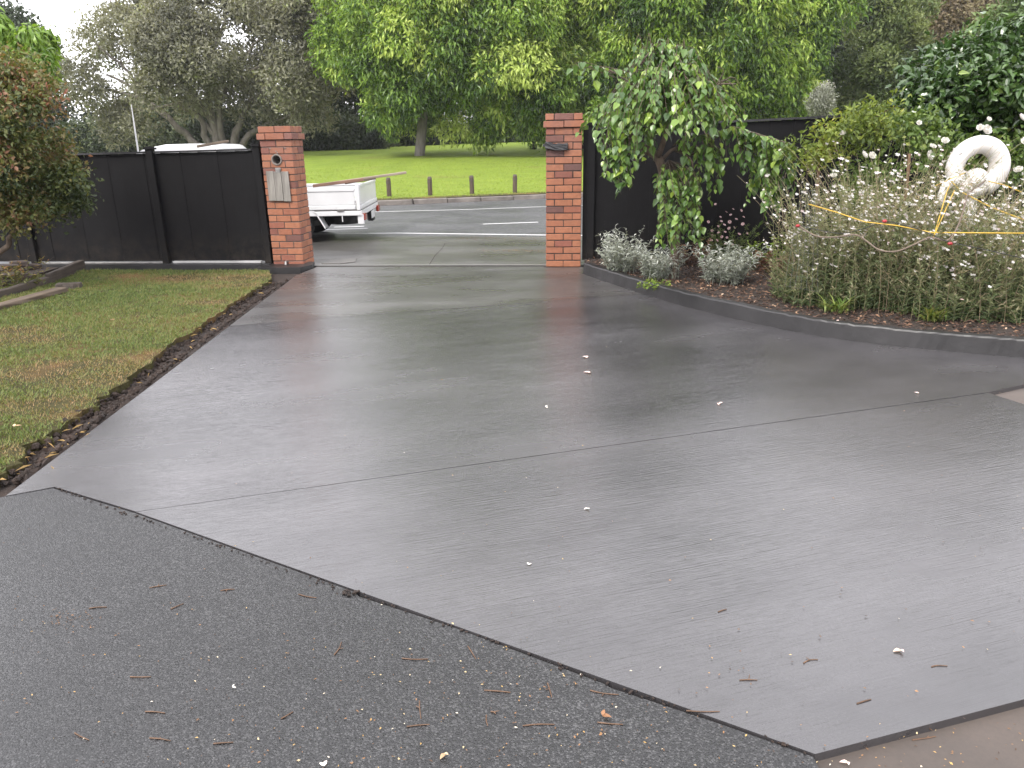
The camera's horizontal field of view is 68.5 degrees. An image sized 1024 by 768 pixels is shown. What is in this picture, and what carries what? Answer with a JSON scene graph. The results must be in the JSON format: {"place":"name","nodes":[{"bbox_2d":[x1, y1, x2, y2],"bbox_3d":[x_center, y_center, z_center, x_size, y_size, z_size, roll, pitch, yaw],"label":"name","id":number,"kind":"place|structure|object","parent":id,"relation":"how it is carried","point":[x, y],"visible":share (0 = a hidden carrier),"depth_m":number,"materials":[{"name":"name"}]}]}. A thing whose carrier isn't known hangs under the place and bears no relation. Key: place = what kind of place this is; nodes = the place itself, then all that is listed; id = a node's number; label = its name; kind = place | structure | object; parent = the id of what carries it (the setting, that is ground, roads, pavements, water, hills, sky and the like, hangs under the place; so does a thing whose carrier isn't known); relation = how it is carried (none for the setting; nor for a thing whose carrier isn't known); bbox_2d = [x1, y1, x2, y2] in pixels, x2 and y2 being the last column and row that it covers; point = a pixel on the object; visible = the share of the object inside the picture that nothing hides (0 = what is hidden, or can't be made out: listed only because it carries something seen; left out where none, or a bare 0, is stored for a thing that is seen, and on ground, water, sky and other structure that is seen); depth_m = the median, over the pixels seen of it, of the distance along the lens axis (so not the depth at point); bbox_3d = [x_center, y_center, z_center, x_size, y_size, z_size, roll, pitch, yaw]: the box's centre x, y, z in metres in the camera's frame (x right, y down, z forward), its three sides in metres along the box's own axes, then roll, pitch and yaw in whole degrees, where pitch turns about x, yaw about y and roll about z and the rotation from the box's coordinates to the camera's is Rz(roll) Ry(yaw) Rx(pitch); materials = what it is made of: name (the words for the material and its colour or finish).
{"place":"outdoors","nodes":[
{"label":"outdoors","id":0,"kind":"place"},
{"bbox_2d":[0,268,271,487],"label":"lawn","id":1,"kind":"structure","parent":0,"point":[125,385],"depth_m":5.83,"materials":[{"name":"plant"}]},
{"bbox_2d":[0,276,49,297],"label":"garden sleeper","id":2,"kind":"object","parent":1,"relation":"on","point":[18,288],"visible":0.54,"depth_m":8.66,"materials":[{"name":"wood"}]},
{"bbox_2d":[0,267,58,286],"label":"maple bed","id":3,"kind":"object","parent":1,"relation":"on","point":[43,269],"visible":0.2,"depth_m":9.77,"materials":[{"name":"soil"}]},
{"bbox_2d":[0,264,20,270],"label":"paver","id":4,"kind":"object","parent":3,"relation":"on","point":[5,265],"visible":0.56,"depth_m":9.46,"materials":[{"name":"concrete"}]},
{"bbox_2d":[0,256,25,287],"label":"young shrub","id":5,"kind":"object","parent":3,"relation":"on","point":[6,280],"visible":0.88,"depth_m":8.77,"materials":[{"name":"green plant"}]},
{"bbox_2d":[7,272,28,278],"bbox_3d":[-6.085,-1.335,9.259,0.105,0.072,0.213,20,19,28],"label":"paver","id":6,"kind":"object","parent":3,"relation":"on","point":[25,276],"visible":0.44,"depth_m":9.26,"materials":[{"name":"concrete"}]},
{"bbox_2d":[0,254,51,284],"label":"young shrub","id":7,"kind":"object","parent":3,"relation":"on","point":[25,279],"visible":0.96,"depth_m":8.81,"materials":[{"name":"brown plant"}]},
{"bbox_2d":[22,263,41,269],"bbox_3d":[-6.329,-1.546,9.919,0.104,0.078,0.214,19,16,23],"label":"paver","id":8,"kind":"object","parent":3,"relation":"on","point":[33,265],"visible":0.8,"depth_m":9.89,"materials":[{"name":"concrete"}]},
{"bbox_2d":[9,260,28,266],"bbox_3d":[-6.429,-1.569,9.805,0.210,0.075,0.105,-10,23,-33],"label":"paver","id":9,"kind":"object","parent":8,"relation":"on","point":[23,263],"visible":0.46,"depth_m":9.78,"materials":[{"name":"concrete"}]},
{"bbox_2d":[0,35,103,254],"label":"maple tree","id":10,"kind":"object","parent":3,"relation":"on","point":[52,169],"visible":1,"depth_m":8.01,"materials":[{"name":"green plant"}]},
{"bbox_2d":[0,287,67,309],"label":"garden sleeper","id":11,"kind":"object","parent":1,"relation":"on","point":[33,297],"visible":0.97,"depth_m":8.13,"materials":[{"name":"brown wood"}]},
{"bbox_2d":[45,260,85,282],"bbox_3d":[-5.736,-1.439,9.672,0.085,0.164,1.143,-4,18,-9],"label":"garden sleeper","id":12,"kind":"object","parent":1,"relation":"on","point":[66,270],"visible":0.63,"depth_m":9.60,"materials":[{"name":"wood"}]},
{"bbox_2d":[55,282,82,288],"bbox_3d":[-5.188,-1.155,8.801,0.272,0.090,0.122,-5,19,-14],"label":"timber offcut","id":13,"kind":"object","parent":1,"relation":"on","point":[72,285],"visible":0.81,"depth_m":8.76,"materials":[{"name":"wood"}]},
{"bbox_2d":[1,281,287,487],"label":"soil edge","id":14,"kind":"object","parent":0,"point":[46,461],"visible":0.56,"depth_m":5.37,"materials":[{"name":"soil"}]},
{"bbox_2d":[0,279,288,486],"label":"soil clods","id":15,"kind":"object","parent":14,"relation":"on","point":[97,418],"visible":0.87,"depth_m":5.10,"materials":[{"name":"soil"}]},
{"bbox_2d":[28,236,583,267],"bbox_3d":[0.032,-2.066,11.666,60.247,0.086,3.418,0,18,4],"label":"vehicle crossing","id":16,"kind":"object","parent":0,"point":[404,251],"visible":0.16,"depth_m":11.44,"materials":[{"name":"concrete"}]},
{"bbox_2d":[0,261,273,269],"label":"fence plinth","id":17,"kind":"structure","parent":16,"relation":"on","point":[205,266],"depth_m":10.28,"materials":[{"name":"concrete"}]},
{"bbox_2d":[0,144,273,263],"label":"board fence","id":18,"kind":"object","parent":17,"relation":"on","point":[191,206],"visible":0.66,"depth_m":10.18,"materials":[{"name":"grey paint"}]},
{"bbox_2d":[321,258,356,263],"bbox_3d":[-2.419,-1.724,10.627,0.452,0.036,0.473,-1,18,0],"label":"service cover","id":19,"kind":"object","parent":16,"relation":"on","point":[342,261],"visible":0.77,"depth_m":10.56,"materials":[{"name":"metal"}]},
{"bbox_2d":[103,142,582,199],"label":"park lawn","id":20,"kind":"structure","parent":0,"point":[315,161],"depth_m":36.02,"materials":[{"name":"green plant"}]},
{"bbox_2d":[0,0,84,139],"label":"dark tree","id":21,"kind":"object","parent":20,"relation":"on","point":[15,15],"visible":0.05,"depth_m":58.99,"materials":[{"name":"green plant"}]},
{"bbox_2d":[38,114,173,154],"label":"dark shrub","id":22,"kind":"object","parent":20,"relation":"on","point":[90,144],"visible":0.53,"depth_m":52.66,"materials":[{"name":"green plant"}]},
{"bbox_2d":[72,88,202,146],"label":"dark tree","id":23,"kind":"object","parent":20,"relation":"on","point":[169,126],"visible":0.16,"depth_m":58.00,"materials":[{"name":"green plant"}]},
{"bbox_2d":[50,0,355,151],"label":"spreading tree","id":24,"kind":"object","parent":20,"relation":"on","point":[180,41],"visible":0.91,"depth_m":44.01,"materials":[{"name":"grey plant"}]},
{"bbox_2d":[166,103,286,150],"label":"dark shrub","id":25,"kind":"object","parent":20,"relation":"on","point":[193,129],"visible":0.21,"depth_m":53.24,"materials":[{"name":"green plant"}]},
{"bbox_2d":[273,0,405,146],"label":"dark tree","id":26,"kind":"object","parent":20,"relation":"on","point":[352,101],"visible":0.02,"depth_m":56.54,"materials":[{"name":"green plant"}]},
{"bbox_2d":[290,108,391,150],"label":"dark shrub","id":27,"kind":"object","parent":20,"relation":"on","point":[350,133],"visible":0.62,"depth_m":52.59,"materials":[{"name":"green plant"}]},
{"bbox_2d":[386,177,391,196],"bbox_3d":[-3.494,-5.567,21.309,0.136,0.552,0.140,-3,18,-5],"label":"wooden bollard","id":28,"kind":"object","parent":20,"relation":"on","point":[388,185],"visible":0.88,"depth_m":21.26,"materials":[{"name":"wood"}]},
{"bbox_2d":[353,88,456,145],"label":"dark tree","id":29,"kind":"object","parent":20,"relation":"on","point":[411,142],"visible":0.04,"depth_m":64.44,"materials":[{"name":"green plant"}]},
{"bbox_2d":[427,177,432,195],"bbox_3d":[-2.348,-5.643,21.493,0.136,0.552,0.140,6,19,18],"label":"wooden bollard","id":30,"kind":"object","parent":20,"relation":"on","point":[429,180],"visible":0.88,"depth_m":21.44,"materials":[{"name":"wood"}]},
{"bbox_2d":[359,11,501,125],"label":"dark tree","id":31,"kind":"object","parent":20,"relation":"on","point":[474,51],"visible":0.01,"depth_m":70.59,"materials":[{"name":"green plant"}]},
{"bbox_2d":[303,0,601,155],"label":"leafy tree","id":32,"kind":"object","parent":20,"relation":"on","point":[393,64],"visible":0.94,"depth_m":38.46,"materials":[{"name":"green plant"}]},
{"bbox_2d":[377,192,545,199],"bbox_3d":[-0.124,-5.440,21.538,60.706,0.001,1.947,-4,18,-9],"label":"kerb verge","id":33,"kind":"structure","parent":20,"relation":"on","point":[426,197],"depth_m":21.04,"materials":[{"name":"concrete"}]},
{"bbox_2d":[469,175,473,193],"bbox_3d":[-1.167,-5.763,21.806,0.140,0.552,0.136,11,22,33],"label":"wooden bollard","id":34,"kind":"object","parent":20,"relation":"on","point":[471,180],"visible":0.88,"depth_m":21.75,"materials":[{"name":"wood"}]},
{"bbox_2d":[442,119,544,143],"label":"hedge","id":35,"kind":"object","parent":20,"relation":"on","point":[503,141],"visible":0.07,"depth_m":68.90,"materials":[{"name":"green plant"}]},
{"bbox_2d":[513,174,516,192],"bbox_3d":[0.085,-5.880,22.106,0.140,0.552,0.136,-13,21,-38],"label":"wooden bollard","id":36,"kind":"object","parent":20,"relation":"on","point":[514,182],"visible":0.88,"depth_m":22.05,"materials":[{"name":"wood"}]},
{"bbox_2d":[575,0,874,140],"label":"leafy tree","id":37,"kind":"object","parent":20,"relation":"on","point":[767,54],"visible":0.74,"depth_m":36.44,"materials":[{"name":"green plant"}]},
{"bbox_2d":[803,79,838,118],"bbox_3d":[12.742,-10.675,31.300,1.435,3.802,2.043,6,19,21],"label":"silver shrub","id":38,"kind":"object","parent":20,"relation":"on","point":[822,97],"visible":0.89,"depth_m":30.57,"materials":[{"name":"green plant"}]},
{"bbox_2d":[816,0,859,83],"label":"dark tree","id":39,"kind":"object","parent":20,"relation":"on","point":[834,52],"visible":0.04,"depth_m":53.90,"materials":[{"name":"green plant"}]},
{"bbox_2d":[824,0,946,117],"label":"cypress tree","id":40,"kind":"object","parent":20,"relation":"on","point":[889,36],"visible":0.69,"depth_m":41.07,"materials":[{"name":"green plant"}]},
{"bbox_2d":[925,0,1009,68],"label":"brown tree","id":41,"kind":"object","parent":20,"relation":"on","point":[953,15],"visible":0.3,"depth_m":46.55,"materials":[{"name":"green plant"}]},
{"bbox_2d":[955,0,1023,42],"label":"green tree","id":42,"kind":"object","parent":20,"relation":"on","point":[1015,6],"visible":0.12,"depth_m":33.32,"materials":[{"name":"green plant"}]},
{"bbox_2d":[0,488,817,767],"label":"asphalt forecourt","id":43,"kind":"structure","parent":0,"point":[56,540],"depth_m":2.36,"materials":[{"name":"asphalt"}]},
{"bbox_2d":[149,737,170,740],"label":"twig","id":44,"kind":"object","parent":43,"relation":"on","point":[158,738],"visible":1,"depth_m":2.13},
{"bbox_2d":[57,488,805,753],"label":"seam crumbs","id":45,"kind":"object","parent":43,"relation":"on","point":[498,642],"visible":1,"depth_m":2.80,"materials":[{"name":"soil"}]},
{"bbox_2d":[523,723,554,725],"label":"twig","id":46,"kind":"object","parent":43,"relation":"on","point":[537,724],"visible":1,"depth_m":2.16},
{"bbox_2d":[590,690,618,695],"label":"twig","id":47,"kind":"object","parent":43,"relation":"on","point":[603,693],"visible":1,"depth_m":2.28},
{"bbox_2d":[601,709,610,716],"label":"fallen leaf","id":48,"kind":"object","parent":43,"relation":"on","point":[603,713],"visible":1,"depth_m":2.19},
{"bbox_2d":[597,721,622,724],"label":"twig","id":49,"kind":"object","parent":43,"relation":"on","point":[609,723],"visible":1,"depth_m":2.16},
{"bbox_2d":[1,0,862,122],"label":"sky","id":50,"kind":"structure","parent":0,"point":[57,13],"materials":[{"name":"white"}]},
{"bbox_2d":[311,197,582,237],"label":"road","id":51,"kind":"structure","parent":0,"point":[478,218],"depth_m":15.83,"materials":[{"name":"asphalt"}]},
{"bbox_2d":[131,105,379,234],"bbox_3d":[-5.016,-3.602,12.960,5.070,2.212,2.299,-1,18,-1],"label":"flatbed truck","id":52,"kind":"object","parent":51,"relation":"on","point":[344,204],"visible":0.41,"depth_m":12.46,"materials":[{"name":"metal"}]},
{"bbox_2d":[196,140,228,147],"bbox_3d":[-4.784,-3.843,12.026,0.500,0.040,0.050,-13,20,-8],"label":"timber length","id":53,"kind":"object","parent":52,"relation":"on","point":[213,143],"visible":1,"depth_m":12.00,"materials":[{"name":"brown wood"}]},
{"bbox_2d":[313,178,363,187],"bbox_3d":[-2.882,-3.337,12.464,0.834,0.050,0.060,-9,19,-5],"label":"timber length","id":54,"kind":"object","parent":52,"relation":"on","point":[338,182],"visible":1,"depth_m":12.44,"materials":[{"name":"wood"}]},
{"bbox_2d":[345,177,375,183],"bbox_3d":[-2.562,-3.436,12.696,0.557,0.040,0.045,-19,24,-29],"label":"timber length","id":55,"kind":"object","parent":52,"relation":"on","point":[368,179],"visible":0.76,"depth_m":12.74,"materials":[{"name":"brown wood"}]},
{"bbox_2d":[326,171,406,182],"bbox_3d":[-2.500,-3.490,12.758,1.487,0.040,0.050,-15,22,-23],"label":"timber length","id":56,"kind":"object","parent":52,"relation":"on","point":[390,174],"visible":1,"depth_m":12.87,"materials":[{"name":"wood"}]},
{"bbox_2d":[330,233,581,235],"bbox_3d":[-4.906,-2.315,12.561,50.190,0.001,3.295,1,18,5],"label":"road edge line","id":57,"kind":"object","parent":51,"relation":"on","point":[435,233],"visible":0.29,"depth_m":13.69,"materials":[{"name":"paint"}]},
{"bbox_2d":[377,192,582,205],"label":"road kerb","id":58,"kind":"structure","parent":51,"relation":"on","point":[448,200],"depth_m":20.60,"materials":[{"name":"concrete"}]},
{"bbox_2d":[381,205,582,211],"bbox_3d":[-1.051,-4.291,18.447,35.650,0.001,0.223,-4,18,-9],"label":"road edge line","id":59,"kind":"object","parent":51,"relation":"on","point":[461,209],"visible":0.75,"depth_m":18.37,"materials":[{"name":"paint"}]},
{"bbox_2d":[491,222,534,223],"bbox_3d":[-0.025,-3.253,15.196,1.140,0.001,0.110,-4,18,-10],"label":"road marking","id":60,"kind":"object","parent":51,"relation":"on","point":[519,222],"visible":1,"depth_m":15.20,"materials":[{"name":"paint"}]},
{"bbox_2d":[376,194,533,201],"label":"ground","id":61,"kind":"structure","parent":0,"point":[485,196],"depth_m":24.01,"materials":[{"name":"concrete"}]},
{"bbox_2d":[0,6,65,118],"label":"long leaved tree","id":62,"kind":"object","parent":61,"relation":"on","point":[43,41],"visible":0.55,"depth_m":10.36,"materials":[{"name":"green plant"}]},
{"bbox_2d":[0,274,297,496],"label":"soil trench","id":63,"kind":"object","parent":61,"relation":"on","point":[5,491],"visible":0.09,"depth_m":6.87,"materials":[{"name":"soil"}]},
{"bbox_2d":[0,282,270,479],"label":"dry straw","id":64,"kind":"object","parent":63,"relation":"on","point":[79,425],"visible":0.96,"depth_m":4.23,"materials":[{"name":"brown"}]},
{"bbox_2d":[256,262,314,273],"bbox_3d":[-3.027,-1.564,10.179,0.680,0.108,0.500,1,18,5],"label":"pillar footing","id":65,"kind":"object","parent":61,"relation":"on","point":[287,268],"visible":0.71,"depth_m":9.96,"materials":[{"name":"concrete"}]},
{"bbox_2d":[256,126,313,264],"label":"brick pillar","id":66,"kind":"structure","parent":65,"relation":"on","point":[283,164],"depth_m":9.97,"materials":[{"name":"red brick"}]},
{"bbox_2d":[6,267,1023,760],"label":"driveway","id":67,"kind":"structure","parent":0,"point":[430,393],"depth_m":3.69,"materials":[{"name":"concrete"}]},
{"bbox_2d":[543,113,584,266],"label":"brick pillar","id":68,"kind":"structure","parent":67,"relation":"on","point":[562,145],"depth_m":9.58,"materials":[{"name":"red brick"}]},
{"bbox_2d":[686,710,719,711],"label":"twig","id":69,"kind":"object","parent":67,"relation":"on","point":[701,711],"visible":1,"depth_m":2.20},
{"bbox_2d":[583,263,1023,357],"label":"garden kerb","id":70,"kind":"structure","parent":67,"relation":"on","point":[998,345],"depth_m":6.25,"materials":[{"name":"concrete"}]},
{"bbox_2d":[584,256,1023,336],"bbox_3d":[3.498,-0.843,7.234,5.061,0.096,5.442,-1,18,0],"label":"bark mulch","id":71,"kind":"object","parent":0,"point":[813,306],"visible":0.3,"depth_m":7.04,"materials":[{"name":"wood"}]},
{"bbox_2d":[595,224,656,273],"bbox_3d":[1.330,-1.558,8.785,0.745,0.529,0.946,-1,18,0],"label":"silver plant","id":72,"kind":"object","parent":71,"relation":"on","point":[622,264],"visible":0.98,"depth_m":8.74,"materials":[{"name":"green plant"}]},
{"bbox_2d":[636,278,670,289],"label":"bedding plant","id":73,"kind":"object","parent":71,"relation":"on","point":[646,286],"visible":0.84,"depth_m":7.89,"materials":[{"name":"green plant"}]},
{"bbox_2d":[622,240,693,280],"bbox_3d":[1.631,-1.373,8.372,0.768,0.421,0.725,16,24,42],"label":"silver plant","id":74,"kind":"object","parent":71,"relation":"on","point":[655,268],"visible":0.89,"depth_m":8.25,"materials":[{"name":"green plant"}]},
{"bbox_2d":[566,33,799,280],"bbox_3d":[1.829,-2.281,7.923,2.561,2.617,1.667,-1,18,0],"label":"weeping tree","id":75,"kind":"object","parent":71,"relation":"on","point":[664,84],"visible":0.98,"depth_m":7.55,"materials":[{"name":"green plant"}]},
{"bbox_2d":[678,237,720,265],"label":"bedding plant","id":76,"kind":"object","parent":71,"relation":"on","point":[694,261],"visible":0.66,"depth_m":9.25,"materials":[{"name":"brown plant"}]},
{"bbox_2d":[685,240,771,285],"bbox_3d":[2.279,-1.300,8.059,0.915,0.447,0.883,-1,18,0],"label":"silver plant","id":77,"kind":"object","parent":71,"relation":"on","point":[727,263],"visible":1,"depth_m":7.99,"materials":[{"name":"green plant"}]},
{"bbox_2d":[691,203,773,263],"bbox_3d":[2.694,-1.873,9.323,0.977,0.744,0.766,-6,19,-14],"label":"daisy plant","id":78,"kind":"object","parent":71,"relation":"on","point":[720,241],"visible":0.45,"depth_m":9.26,"materials":[{"name":"grey plant"}]},
{"bbox_2d":[730,236,775,271],"bbox_3d":[2.855,-1.523,8.842,0.554,0.380,0.594,-1,18,0],"label":"bedding plant","id":79,"kind":"object","parent":71,"relation":"on","point":[750,255],"visible":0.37,"depth_m":8.84,"materials":[{"name":"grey plant"}]},
{"bbox_2d":[742,234,785,264],"bbox_3d":[3.099,-1.637,9.226,0.614,0.402,0.597,-1,18,0],"label":"bedding plant","id":80,"kind":"object","parent":71,"relation":"on","point":[755,244],"visible":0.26,"depth_m":9.13,"materials":[{"name":"green plant"}]},
{"bbox_2d":[753,250,798,274],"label":"bedding plant","id":81,"kind":"object","parent":71,"relation":"on","point":[763,262],"visible":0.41,"depth_m":8.65,"materials":[{"name":"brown plant"}]},
{"bbox_2d":[582,110,1023,259],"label":"board fence","id":82,"kind":"object","parent":71,"relation":"on","point":[633,210],"visible":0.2,"depth_m":9.55,"materials":[{"name":"grey paint"}]},
{"bbox_2d":[814,292,856,313],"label":"grass tuft","id":83,"kind":"object","parent":71,"relation":"on","point":[841,306],"visible":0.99,"depth_m":6.63,"materials":[{"name":"green plant"}]},
{"bbox_2d":[740,162,940,309],"bbox_3d":[2.868,-1.366,6.954,1.592,1.295,1.707,-1,18,0],"label":"gaura plant","id":84,"kind":"object","parent":71,"relation":"on","point":[818,283],"visible":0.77,"depth_m":6.82,"materials":[{"name":"green plant"}]},
{"bbox_2d":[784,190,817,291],"bbox_3d":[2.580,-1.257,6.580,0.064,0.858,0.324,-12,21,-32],"label":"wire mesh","id":85,"kind":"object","parent":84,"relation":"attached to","point":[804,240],"visible":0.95,"depth_m":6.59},
{"bbox_2d":[808,204,1023,233],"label":"yellow cord","id":86,"kind":"object","parent":85,"relation":"attached to","point":[917,229],"visible":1,"depth_m":5.96,"materials":[{"name":"plastic"}]},
{"bbox_2d":[773,86,915,230],"bbox_3d":[3.167,-1.864,7.415,1.358,1.988,0.892,-1,18,0],"label":"standard tree","id":87,"kind":"object","parent":71,"relation":"on","point":[849,124],"visible":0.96,"depth_m":7.09,"materials":[{"name":"green plant"}]},
{"bbox_2d":[779,131,1023,313],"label":"gaura plant","id":88,"kind":"object","parent":71,"relation":"on","point":[873,283],"visible":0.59,"depth_m":6.60,"materials":[{"name":"green plant"}]},
{"bbox_2d":[904,153,910,209],"bbox_3d":[3.703,-1.478,7.110,0.110,1.345,0.030,-1,18,0],"label":"garden stake","id":89,"kind":"object","parent":71,"relation":"on","point":[908,167],"visible":0.35,"depth_m":6.95,"materials":[{"name":"wood"}]},
{"bbox_2d":[829,95,1023,246],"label":"rose bush","id":90,"kind":"object","parent":71,"relation":"on","point":[1017,167],"visible":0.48,"depth_m":7.25,"materials":[{"name":"green plant"}]},
{"bbox_2d":[902,305,957,321],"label":"grass tuft","id":91,"kind":"object","parent":71,"relation":"on","point":[935,316],"visible":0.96,"depth_m":6.25,"materials":[{"name":"green plant"}]},
{"bbox_2d":[845,166,1023,321],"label":"gaura plant","id":92,"kind":"object","parent":71,"relation":"on","point":[934,294],"visible":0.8,"depth_m":6.27,"materials":[{"name":"green plant"}]},
{"bbox_2d":[800,180,985,251],"bbox_3d":[3.364,-1.383,6.205,1.727,0.511,0.746,-4,18,-8],"label":"brown rope","id":93,"kind":"object","parent":92,"relation":"hanging from","point":[864,239],"visible":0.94,"depth_m":6.11,"materials":[{"name":"fabric"}]},
{"bbox_2d":[796,219,1023,258],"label":"light cord","id":94,"kind":"object","parent":93,"relation":"attached to","point":[885,221],"visible":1,"depth_m":5.97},
{"bbox_2d":[933,184,950,236],"bbox_3d":[3.577,-1.444,6.231,0.025,0.380,0.938,11,21,32],"label":"yellow cord","id":95,"kind":"object","parent":93,"relation":"attached to","point":[941,208],"visible":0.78,"depth_m":6.05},
{"bbox_2d":[934,190,954,234],"bbox_3d":[3.463,-1.375,6.017,0.008,0.316,0.456,14,23,39],"label":"yellow cord","id":96,"kind":"object","parent":93,"relation":"attached to","point":[944,212],"visible":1,"depth_m":6.00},
{"bbox_2d":[951,181,1023,219],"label":"yellow cord","id":97,"kind":"object","parent":93,"relation":"attached to","point":[986,204],"visible":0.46,"depth_m":6.15,"materials":[{"name":"plastic"}]},
{"bbox_2d":[885,2,1023,254],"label":"camellia shrub","id":98,"kind":"object","parent":71,"relation":"on","point":[980,81],"visible":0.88,"depth_m":7.48,"materials":[{"name":"green plant"}]},
{"bbox_2d":[912,156,1023,325],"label":"gaura plant","id":99,"kind":"object","parent":71,"relation":"on","point":[1014,301],"visible":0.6,"depth_m":6.17,"materials":[{"name":"green plant"}]},
{"bbox_2d":[936,135,1010,256],"bbox_3d":[4.148,-1.496,6.947,0.701,1.524,0.260,-4,18,-9],"label":"spiral sculpture","id":100,"kind":"object","parent":71,"relation":"on","point":[977,143],"visible":0.55,"depth_m":6.72,"materials":[{"name":"stone"}]},
{"bbox_2d":[817,388,1023,767],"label":"old path","id":101,"kind":"structure","parent":0,"point":[990,737],"depth_m":2.09,"materials":[{"name":"brown concrete"}]},
{"bbox_2d":[0,375,1022,767],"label":"leaf litter","id":102,"kind":"object","parent":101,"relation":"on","point":[464,671],"visible":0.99,"depth_m":2.24,"materials":[{"name":"plant"}]},
{"bbox_2d":[912,735,935,740],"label":"twig","id":103,"kind":"object","parent":101,"relation":"on","point":[923,738],"visible":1,"depth_m":2.12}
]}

